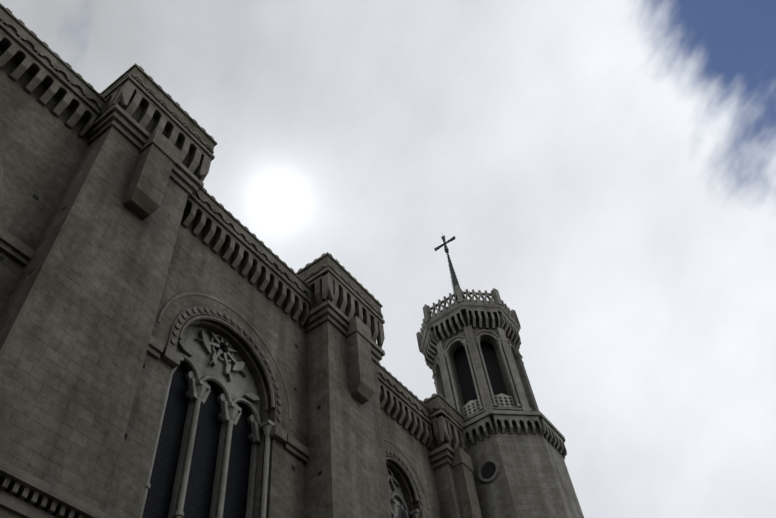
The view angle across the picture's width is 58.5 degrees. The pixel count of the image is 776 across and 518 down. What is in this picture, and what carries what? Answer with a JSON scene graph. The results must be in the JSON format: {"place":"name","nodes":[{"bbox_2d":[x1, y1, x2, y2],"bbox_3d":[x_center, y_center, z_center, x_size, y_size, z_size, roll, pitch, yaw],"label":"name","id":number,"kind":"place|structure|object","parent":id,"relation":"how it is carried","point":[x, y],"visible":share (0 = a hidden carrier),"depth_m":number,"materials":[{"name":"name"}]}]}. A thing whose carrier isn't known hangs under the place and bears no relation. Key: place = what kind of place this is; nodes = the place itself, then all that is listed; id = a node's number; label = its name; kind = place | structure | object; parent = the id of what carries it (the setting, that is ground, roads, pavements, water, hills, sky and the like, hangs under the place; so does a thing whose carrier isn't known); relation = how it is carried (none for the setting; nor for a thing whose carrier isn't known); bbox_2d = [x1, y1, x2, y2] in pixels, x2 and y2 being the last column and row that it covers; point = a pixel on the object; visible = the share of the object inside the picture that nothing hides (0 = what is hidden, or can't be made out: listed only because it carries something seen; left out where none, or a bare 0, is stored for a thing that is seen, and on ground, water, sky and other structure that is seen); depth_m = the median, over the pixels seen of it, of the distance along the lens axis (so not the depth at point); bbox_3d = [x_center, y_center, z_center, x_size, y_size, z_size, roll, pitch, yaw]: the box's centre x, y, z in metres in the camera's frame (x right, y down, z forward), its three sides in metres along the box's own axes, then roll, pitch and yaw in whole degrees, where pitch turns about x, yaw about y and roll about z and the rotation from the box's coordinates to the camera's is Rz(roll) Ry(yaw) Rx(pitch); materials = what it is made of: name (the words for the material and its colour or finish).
{"place":"outdoors","nodes":[
{"label":"outdoors","id":0,"kind":"place"},
{"bbox_2d":[0,48,481,517],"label":"nave wall","id":1,"kind":"structure","parent":0,"point":[82,391],"depth_m":21.77,"materials":[{"name":"grey stone"}]},
{"bbox_2d":[0,194,321,475],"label":"wall holes","id":2,"kind":"object","parent":1,"relation":"in","point":[35,197],"visible":0.52,"depth_m":20.75,"materials":[{"name":"black stone"}]},
{"bbox_2d":[0,3,473,517],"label":"decorative molding","id":3,"kind":"structure","parent":1,"relation":"attached to","point":[23,494],"depth_m":26.53,"materials":[{"name":"grey stone"}]},
{"bbox_2d":[138,326,419,517],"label":"window frame","id":4,"kind":"object","parent":1,"relation":"in","point":[225,369],"visible":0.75,"depth_m":23.72,"materials":[{"name":"grey stone"}]},
{"bbox_2d":[142,347,251,517],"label":"window glass","id":5,"kind":"object","parent":4,"relation":"in","point":[198,498],"visible":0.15,"depth_m":22.12,"materials":[{"name":"black glass"}]},
{"bbox_2d":[393,496,402,517],"bbox_3d":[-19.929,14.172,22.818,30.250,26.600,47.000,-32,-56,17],"label":"column","id":6,"kind":"structure","parent":4,"relation":"in","point":[400,514],"depth_m":31.88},
{"bbox_2d":[0,0,775,517],"label":"sky","id":7,"kind":"structure","parent":0,"point":[607,168],"materials":[{"name":"white"}]},
{"label":"esplanade","id":8,"kind":"structure","parent":0,"visible":0},
{"bbox_2d":[430,302,583,517],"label":"tower shaft","id":9,"kind":"object","parent":8,"relation":"on","point":[532,479],"visible":0.54,"depth_m":36.87,"materials":[{"name":"grey stone"}]},
{"bbox_2d":[434,234,463,299],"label":"cross","id":10,"kind":"object","parent":9,"relation":"on","point":[454,280],"visible":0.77,"depth_m":54.71,"materials":[{"name":"grey metal"}]},
{"bbox_2d":[453,342,507,478],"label":"tower openings","id":11,"kind":"object","parent":9,"relation":"in","point":[466,383],"visible":0.08,"depth_m":43.27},
{"bbox_2d":[416,285,566,482],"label":"tower trim","id":12,"kind":"structure","parent":9,"relation":"attached to","point":[497,311],"depth_m":44.92,"materials":[{"name":"grey stone"}]},
{"bbox_2d":[462,393,531,417],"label":"tower balustrades","id":13,"kind":"object","parent":9,"relation":"attached to","point":[470,403],"visible":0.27,"depth_m":40.45,"materials":[{"name":"grey stone"}]}
]}

